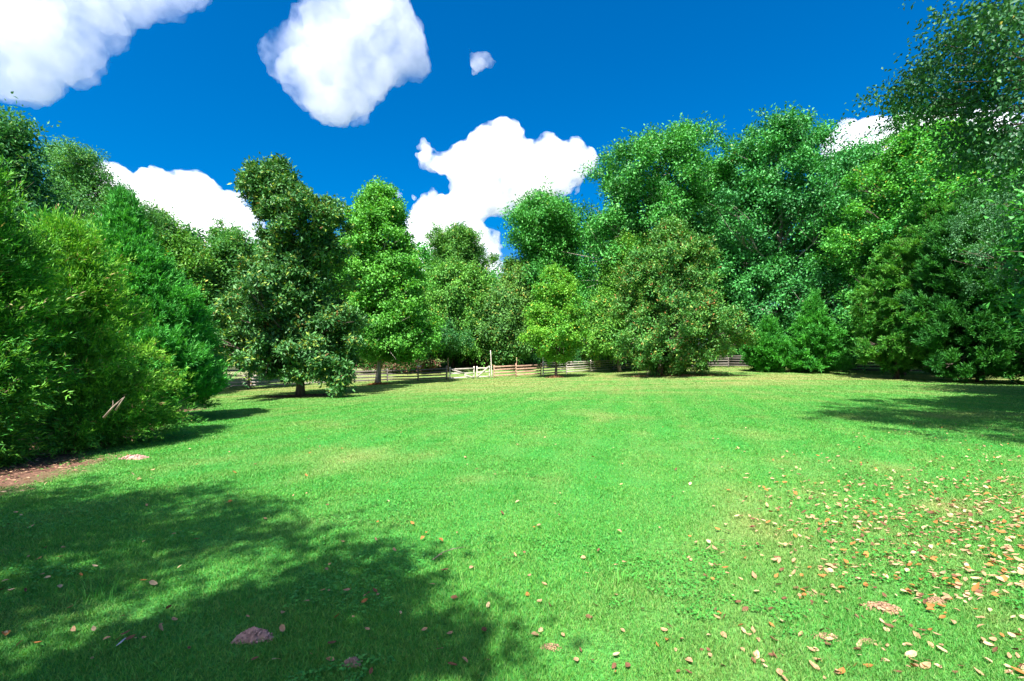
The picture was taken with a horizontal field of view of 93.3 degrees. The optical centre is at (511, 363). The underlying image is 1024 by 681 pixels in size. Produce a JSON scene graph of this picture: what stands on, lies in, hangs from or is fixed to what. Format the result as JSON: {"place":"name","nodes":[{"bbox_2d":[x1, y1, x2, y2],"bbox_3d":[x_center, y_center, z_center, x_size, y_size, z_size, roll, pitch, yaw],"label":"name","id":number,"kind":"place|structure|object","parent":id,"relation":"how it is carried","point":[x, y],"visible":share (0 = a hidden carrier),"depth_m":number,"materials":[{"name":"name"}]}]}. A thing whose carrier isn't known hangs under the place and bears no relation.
{"place":"outdoors","nodes":[
{"label":"outdoors","id":0,"kind":"place"},
{"bbox_2d":[0,355,1023,680],"bbox_3d":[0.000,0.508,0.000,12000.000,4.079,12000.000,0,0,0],"label":"ground","id":1,"kind":"structure","parent":0,"point":[34,477],"depth_m":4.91,"materials":[{"name":"green plant"}]},
{"bbox_2d":[16,202,68,233],"bbox_3d":[-14.085,-1.439,15.010,4.132,7.059,4.275,0,0,0],"label":"cypress tree","id":2,"kind":"object","parent":1,"relation":"on","point":[32,214],"depth_m":14.65,"materials":[{"name":"green plant"}]},
{"bbox_2d":[0,91,85,231],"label":"broadleaf tree","id":3,"kind":"object","parent":1,"relation":"on","point":[15,140],"visible":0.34,"depth_m":16.91,"materials":[{"name":"green plant"}]},
{"bbox_2d":[0,154,94,467],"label":"cedar tree","id":4,"kind":"object","parent":1,"relation":"on","point":[22,258],"visible":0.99,"depth_m":8.44,"materials":[{"name":"green plant"}]},
{"bbox_2d":[51,569,144,608],"bbox_3d":[-2.963,1.583,3.480,0.516,0.120,0.463,0,0,-37],"label":"grass tuft","id":5,"kind":"object","parent":1,"relation":"on","point":[95,591],"visible":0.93,"depth_m":3.40,"materials":[{"name":"green plant"}]},
{"bbox_2d":[0,408,203,494],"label":"needle litter","id":6,"kind":"object","parent":1,"relation":"on","point":[36,460],"visible":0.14,"depth_m":7.97,"materials":[{"name":"brown plant"}]},
{"bbox_2d":[28,135,178,241],"bbox_3d":[-26.979,-6.126,32.197,12.298,17.297,10.592,0,0,0],"label":"broadleaf tree","id":7,"kind":"object","parent":1,"relation":"on","point":[86,183],"visible":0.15,"depth_m":31.10,"materials":[{"name":"green plant"}]},
{"bbox_2d":[12,201,209,461],"bbox_3d":[-9.333,-0.673,10.314,4.443,5.743,3.989,0,0,0],"label":"cedar tree","id":8,"kind":"object","parent":1,"relation":"on","point":[95,343],"visible":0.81,"depth_m":10.26,"materials":[{"name":"green plant"}]},
{"bbox_2d":[103,398,122,417],"bbox_3d":[-7.074,0.781,8.586,0.404,0.372,0.051,0,0,5],"label":"broken branch","id":9,"kind":"object","parent":8,"relation":"attached to","point":[109,411],"visible":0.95,"depth_m":8.58,"materials":[{"name":"brown wood"}]},
{"bbox_2d":[121,634,135,640],"bbox_3d":[-2.255,1.611,2.844,0.071,0.010,0.033,-16,20,-36],"label":"fallen leaf","id":10,"kind":"object","parent":1,"relation":"on","point":[129,637],"visible":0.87,"depth_m":2.85,"materials":[{"name":"brown plant"}]},
{"bbox_2d":[118,454,148,459],"bbox_3d":[-6.900,1.694,8.800,0.556,0.094,0.333,0,0,0],"label":"dirt mound","id":11,"kind":"object","parent":1,"relation":"on","point":[130,457],"visible":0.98,"depth_m":8.74,"materials":[{"name":"soil"}]},
{"bbox_2d":[77,182,243,411],"bbox_3d":[-11.719,-1.929,15.613,5.337,7.926,4.844,0,0,0],"label":"cypress tree","id":12,"kind":"object","parent":1,"relation":"on","point":[184,331],"visible":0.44,"depth_m":15.05,"materials":[{"name":"green plant"}]},
{"bbox_2d":[142,194,227,355],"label":"broadleaf tree","id":13,"kind":"object","parent":1,"relation":"on","point":[188,255],"visible":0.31,"depth_m":41.59,"materials":[{"name":"green plant"}]},
{"bbox_2d":[180,221,212,262],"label":"broadleaf tree","id":14,"kind":"object","parent":1,"relation":"on","point":[193,233],"visible":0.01,"depth_m":48.02,"materials":[{"name":"green plant"}]},
{"bbox_2d":[204,214,249,374],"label":"broadleaf tree","id":15,"kind":"object","parent":1,"relation":"on","point":[212,232],"visible":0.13,"depth_m":51.18,"materials":[{"name":"green plant"}]},
{"bbox_2d":[200,221,259,373],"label":"broadleaf tree","id":16,"kind":"object","parent":1,"relation":"on","point":[225,247],"visible":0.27,"depth_m":45.47,"materials":[{"name":"green plant"}]},
{"bbox_2d":[223,301,254,388],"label":"tree","id":17,"kind":"object","parent":1,"relation":"on","point":[247,326],"visible":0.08,"depth_m":41.13,"materials":[{"name":"green plant"}]},
{"bbox_2d":[231,626,273,644],"bbox_3d":[-1.545,1.616,2.901,0.262,0.085,0.132,0,0,0],"label":"rock","id":18,"kind":"object","parent":1,"relation":"on","point":[251,634],"visible":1,"depth_m":2.88,"materials":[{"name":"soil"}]},
{"bbox_2d":[279,623,284,631],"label":"fallen leaf","id":19,"kind":"object","parent":1,"relation":"on","point":[282,627],"visible":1,"depth_m":2.95,"materials":[{"name":"brown plant"}]},
{"bbox_2d":[206,152,376,397],"bbox_3d":[-13.159,-5.186,28.964,9.852,14.758,8.784,0,0,-25],"label":"magnolia tree","id":20,"kind":"object","parent":1,"relation":"on","point":[286,286],"visible":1,"depth_m":27.44,"materials":[{"name":"green plant"}]},
{"bbox_2d":[266,393,331,397],"bbox_3d":[-12.731,1.931,28.985,3.996,0.363,2.202,0,0,0],"label":"mulch ring","id":21,"kind":"object","parent":1,"relation":"on","point":[294,396],"visible":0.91,"depth_m":28.63,"materials":[{"name":"brown plant"}]},
{"bbox_2d":[225,366,446,386],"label":"wooden fence","id":22,"kind":"object","parent":1,"relation":"on","point":[417,372],"visible":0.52,"depth_m":47.42,"materials":[{"name":"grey wood"}]},
{"bbox_2d":[326,231,350,350],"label":"broadleaf tree","id":23,"kind":"object","parent":1,"relation":"on","point":[343,249],"depth_m":59.60,"materials":[{"name":"green plant"}]},
{"bbox_2d":[342,657,362,668],"bbox_3d":[-0.874,1.633,2.650,0.134,0.054,0.069,0,0,0],"label":"dirt mound","id":24,"kind":"object","parent":1,"relation":"on","point":[353,659],"visible":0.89,"depth_m":2.64,"materials":[{"name":"soil"}]},
{"bbox_2d":[367,382,388,384],"bbox_3d":[-11.036,1.628,39.790,1.839,0.404,1.381,0,0,0],"label":"mulch ring","id":25,"kind":"object","parent":1,"relation":"on","point":[378,383],"visible":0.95,"depth_m":39.52,"materials":[{"name":"brown plant"}]},
{"bbox_2d":[329,175,445,382],"bbox_3d":[-10.584,-6.806,40.125,10.413,17.382,9.000,0,0,0],"label":"sweetgum tree","id":26,"kind":"object","parent":1,"relation":"on","point":[402,332],"visible":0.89,"depth_m":38.20,"materials":[{"name":"green plant"}]},
{"bbox_2d":[354,355,440,372],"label":"brush pile","id":27,"kind":"object","parent":1,"relation":"on","point":[434,364],"visible":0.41,"depth_m":55.43,"materials":[{"name":"brown plant"}]},
{"bbox_2d":[418,312,477,370],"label":"broadleaf tree","id":28,"kind":"object","parent":1,"relation":"on","point":[450,334],"visible":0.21,"depth_m":55.99,"materials":[{"name":"green plant"}]},
{"bbox_2d":[420,251,497,367],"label":"vine covered tree","id":29,"kind":"object","parent":1,"relation":"on","point":[457,298],"visible":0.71,"depth_m":59.49,"materials":[{"name":"green plant"}]},
{"bbox_2d":[421,217,501,297],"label":"broadleaf tree","id":30,"kind":"object","parent":1,"relation":"on","point":[459,240],"visible":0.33,"depth_m":72.02,"materials":[{"name":"green plant"}]},
{"bbox_2d":[449,366,474,378],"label":"gate","id":31,"kind":"structure","parent":1,"relation":"on","point":[456,369],"depth_m":46.75,"materials":[{"name":"white wood"}]},
{"bbox_2d":[461,357,492,367],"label":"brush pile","id":32,"kind":"object","parent":1,"relation":"on","point":[469,365],"visible":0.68,"depth_m":62.11,"materials":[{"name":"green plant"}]},
{"bbox_2d":[476,366,489,378],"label":"gate","id":33,"kind":"structure","parent":1,"relation":"on","point":[480,372],"depth_m":47.59,"materials":[{"name":"white wood"}]},
{"bbox_2d":[472,278,535,370],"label":"vine covered tree","id":34,"kind":"object","parent":1,"relation":"on","point":[503,312],"visible":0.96,"depth_m":58.18,"materials":[{"name":"green plant"}]},
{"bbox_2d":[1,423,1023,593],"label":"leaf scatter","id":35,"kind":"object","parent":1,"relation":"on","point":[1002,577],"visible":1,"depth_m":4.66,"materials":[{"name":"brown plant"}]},
{"bbox_2d":[493,363,541,377],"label":"wooden fence","id":36,"kind":"object","parent":1,"relation":"on","point":[516,369],"visible":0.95,"depth_m":48.94,"materials":[{"name":"brown wood"}]},
{"bbox_2d":[494,253,542,362],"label":"broadleaf tree","id":37,"kind":"object","parent":1,"relation":"on","point":[512,266],"visible":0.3,"depth_m":62.18,"materials":[{"name":"green plant"}]},
{"bbox_2d":[497,175,598,365],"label":"oak tree","id":38,"kind":"object","parent":1,"relation":"on","point":[543,224],"visible":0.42,"depth_m":62.70,"materials":[{"name":"green plant"}]},
{"bbox_2d":[224,342,874,369],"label":"undergrowth","id":39,"kind":"object","parent":1,"relation":"on","point":[532,357],"visible":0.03,"depth_m":63.37,"materials":[{"name":"green plant"}]},
{"bbox_2d":[540,643,561,651],"bbox_3d":[0.219,1.641,2.800,0.149,0.042,0.086,0,0,0],"label":"dirt mound","id":40,"kind":"object","parent":1,"relation":"on","point":[547,646],"visible":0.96,"depth_m":2.79,"materials":[{"name":"soil"}]},
{"bbox_2d":[516,260,592,375],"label":"young maple tree","id":41,"kind":"object","parent":1,"relation":"on","point":[553,326],"visible":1,"depth_m":44.11,"materials":[{"name":"green plant"}]},
{"bbox_2d":[545,375,563,377],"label":"mulch ring","id":42,"kind":"object","parent":1,"relation":"on","point":[554,376],"visible":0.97,"depth_m":44.62,"materials":[{"name":"brown plant"}]},
{"bbox_2d":[563,345,632,366],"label":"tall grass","id":43,"kind":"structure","parent":1,"relation":"on","point":[583,356],"depth_m":66.68,"materials":[{"name":"green plant"}]},
{"bbox_2d":[206,174,990,370],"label":"woods","id":44,"kind":"object","parent":1,"relation":"on","point":[426,255],"depth_m":86.92,"materials":[{"name":"green plant"}]},
{"bbox_2d":[575,227,648,372],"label":"broadleaf tree","id":45,"kind":"object","parent":1,"relation":"on","point":[601,326],"visible":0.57,"depth_m":54.85,"materials":[{"name":"green plant"}]},
{"bbox_2d":[571,562,676,605],"bbox_3d":[0.827,1.581,3.546,0.804,0.141,0.545,0,0,0],"label":"grass tuft","id":46,"kind":"object","parent":1,"relation":"on","point":[636,577],"visible":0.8,"depth_m":3.58,"materials":[{"name":"green plant"}]},
{"bbox_2d":[542,355,748,374],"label":"wooden fence","id":47,"kind":"object","parent":1,"relation":"on","point":[590,365],"visible":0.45,"depth_m":54.62,"materials":[{"name":"brown wood"}]},
{"bbox_2d":[567,110,740,370],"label":"oak tree","id":48,"kind":"object","parent":1,"relation":"on","point":[654,195],"visible":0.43,"depth_m":55.50,"materials":[{"name":"green plant"}]},
{"bbox_2d":[625,374,721,376],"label":"mulch ring","id":49,"kind":"object","parent":1,"relation":"on","point":[673,375],"visible":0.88,"depth_m":41.40,"materials":[{"name":"brown soil"}]},
{"bbox_2d":[600,213,759,376],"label":"magnolia tree","id":50,"kind":"object","parent":1,"relation":"on","point":[656,327],"visible":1,"depth_m":40.37,"materials":[{"name":"green plant"}]},
{"bbox_2d":[692,155,754,359],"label":"broadleaf tree","id":51,"kind":"object","parent":1,"relation":"on","point":[711,207],"visible":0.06,"depth_m":66.06,"materials":[{"name":"green plant"}]},
{"bbox_2d":[754,647,759,658],"bbox_3d":[1.367,1.617,2.699,0.033,0.008,0.070,29,50,12],"label":"fallen leaf","id":52,"kind":"object","parent":1,"relation":"on","point":[756,652],"visible":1,"depth_m":2.70,"materials":[{"name":"beige plant"}]},
{"bbox_2d":[739,313,804,371],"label":"cypress tree","id":53,"kind":"object","parent":1,"relation":"on","point":[773,350],"visible":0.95,"depth_m":44.96,"materials":[{"name":"green plant"}]},
{"bbox_2d":[679,100,882,351],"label":"oak tree","id":54,"kind":"object","parent":1,"relation":"on","point":[764,197],"visible":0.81,"depth_m":52.05,"materials":[{"name":"green plant"}]},
{"bbox_2d":[809,660,819,669],"bbox_3d":[1.627,1.620,2.592,0.031,0.011,0.076,-8,27,-30],"label":"fallen leaf","id":55,"kind":"object","parent":1,"relation":"on","point":[814,665],"visible":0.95,"depth_m":2.60,"materials":[{"name":"beige plant"}]},
{"bbox_2d":[784,286,859,374],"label":"cypress tree","id":56,"kind":"object","parent":1,"relation":"on","point":[816,332],"visible":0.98,"depth_m":43.67,"materials":[{"name":"green plant"}]},
{"bbox_2d":[811,631,840,641],"bbox_3d":[1.894,1.643,2.906,0.190,0.044,0.152,0,0,-29],"label":"dirt mound","id":57,"kind":"object","parent":1,"relation":"on","point":[824,634],"visible":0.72,"depth_m":2.90,"materials":[{"name":"soil"}]},
{"bbox_2d":[838,667,845,673],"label":"fallen leaf","id":58,"kind":"object","parent":1,"relation":"on","point":[842,669],"visible":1,"depth_m":2.56,"materials":[{"name":"orange plant"}]},
{"bbox_2d":[813,128,890,359],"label":"oak tree","id":59,"kind":"object","parent":1,"relation":"on","point":[869,151],"visible":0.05,"depth_m":58.16,"materials":[{"name":"green plant"}]},
{"bbox_2d":[859,637,880,645],"bbox_3d":[2.101,1.642,2.848,0.155,0.047,0.102,0,0,0],"label":"dirt mound","id":60,"kind":"object","parent":1,"relation":"on","point":[867,640],"visible":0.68,"depth_m":2.85,"materials":[{"name":"soil"}]},
{"bbox_2d":[862,601,901,614],"bbox_3d":[2.483,1.633,3.247,0.266,0.065,0.191,0,0,0],"label":"dirt mound","id":61,"kind":"object","parent":1,"relation":"on","point":[881,604],"visible":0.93,"depth_m":3.23,"materials":[{"name":"soil"}]},
{"bbox_2d":[840,360,930,373],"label":"wooden fence","id":62,"kind":"object","parent":1,"relation":"on","point":[875,369],"visible":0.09,"depth_m":47.25,"materials":[{"name":"brown wood"}]},
{"bbox_2d":[846,199,963,378],"bbox_3d":[30.349,-5.672,36.949,8.202,13.984,8.998,0,0,44],"label":"cedar tree","id":63,"kind":"object","parent":1,"relation":"on","point":[884,324],"visible":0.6,"depth_m":36.58,"materials":[{"name":"green plant"}]},
{"bbox_2d":[905,650,918,656],"bbox_3d":[2.231,1.615,2.696,0.085,0.012,0.036,-19,22,2],"label":"fallen leaf","id":64,"kind":"object","parent":1,"relation":"on","point":[911,652],"visible":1,"depth_m":2.70,"materials":[{"name":"beige plant"}]},
{"bbox_2d":[804,117,1023,374],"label":"maple tree","id":65,"kind":"object","parent":1,"relation":"on","point":[904,169],"visible":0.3,"depth_m":44.48,"materials":[{"name":"green plant"}]},
{"bbox_2d":[920,662,930,668],"bbox_3d":[2.215,1.620,2.596,0.078,0.013,0.036,-20,20,-8],"label":"fallen leaf","id":66,"kind":"object","parent":1,"relation":"on","point":[927,664],"visible":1,"depth_m":2.60,"materials":[{"name":"beige plant"}]},
{"bbox_2d":[833,100,1022,190],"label":"broadleaf tree","id":67,"kind":"object","parent":1,"relation":"on","point":[884,141],"visible":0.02,"depth_m":61.82,"materials":[{"name":"green plant"}]},
{"bbox_2d":[841,0,1023,210],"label":"birch tree","id":68,"kind":"object","parent":1,"relation":"on","point":[992,19],"visible":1,"depth_m":9.34,"materials":[{"name":"green plant"}]},
{"bbox_2d":[926,596,946,603],"bbox_3d":[2.943,1.638,3.349,0.168,0.056,0.090,0,0,0],"label":"dirt mound","id":69,"kind":"object","parent":1,"relation":"on","point":[934,598],"visible":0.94,"depth_m":3.34,"materials":[{"name":"soil"}]},
{"bbox_2d":[892,180,1023,382],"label":"cypress tree","id":70,"kind":"object","parent":1,"relation":"on","point":[970,357],"visible":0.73,"depth_m":31.93,"materials":[{"name":"green plant"}]},
{"bbox_2d":[935,173,1023,311],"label":"broadleaf tree","id":71,"kind":"object","parent":1,"relation":"on","point":[985,246],"visible":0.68,"depth_m":22.55,"materials":[{"name":"green plant"}]},
{"bbox_2d":[959,166,1023,336],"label":"broadleaf tree","id":72,"kind":"object","parent":1,"relation":"on","point":[1018,248],"visible":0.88,"depth_m":20.69,"materials":[{"name":"green plant"}]},
{"bbox_2d":[993,309,1023,377],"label":"cypress tree","id":73,"kind":"object","parent":1,"relation":"on","point":[1016,322],"visible":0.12,"depth_m":30.07,"materials":[{"name":"green plant"}]},
{"bbox_2d":[1007,51,1023,129],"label":"broadleaf tree","id":74,"kind":"object","parent":1,"relation":"on","point":[1020,92],"depth_m":13.20,"materials":[{"name":"green plant"}]},
{"bbox_2d":[1011,666,1023,673],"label":"fallen leaf","id":75,"kind":"object","parent":1,"relation":"on","point":[1018,670],"visible":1,"depth_m":2.56,"materials":[{"name":"brown plant"}]},
{"bbox_2d":[0,0,1023,347],"label":"sky","id":76,"kind":"structure","parent":0,"point":[466,107],"materials":[{"name":"blue"}]}
]}

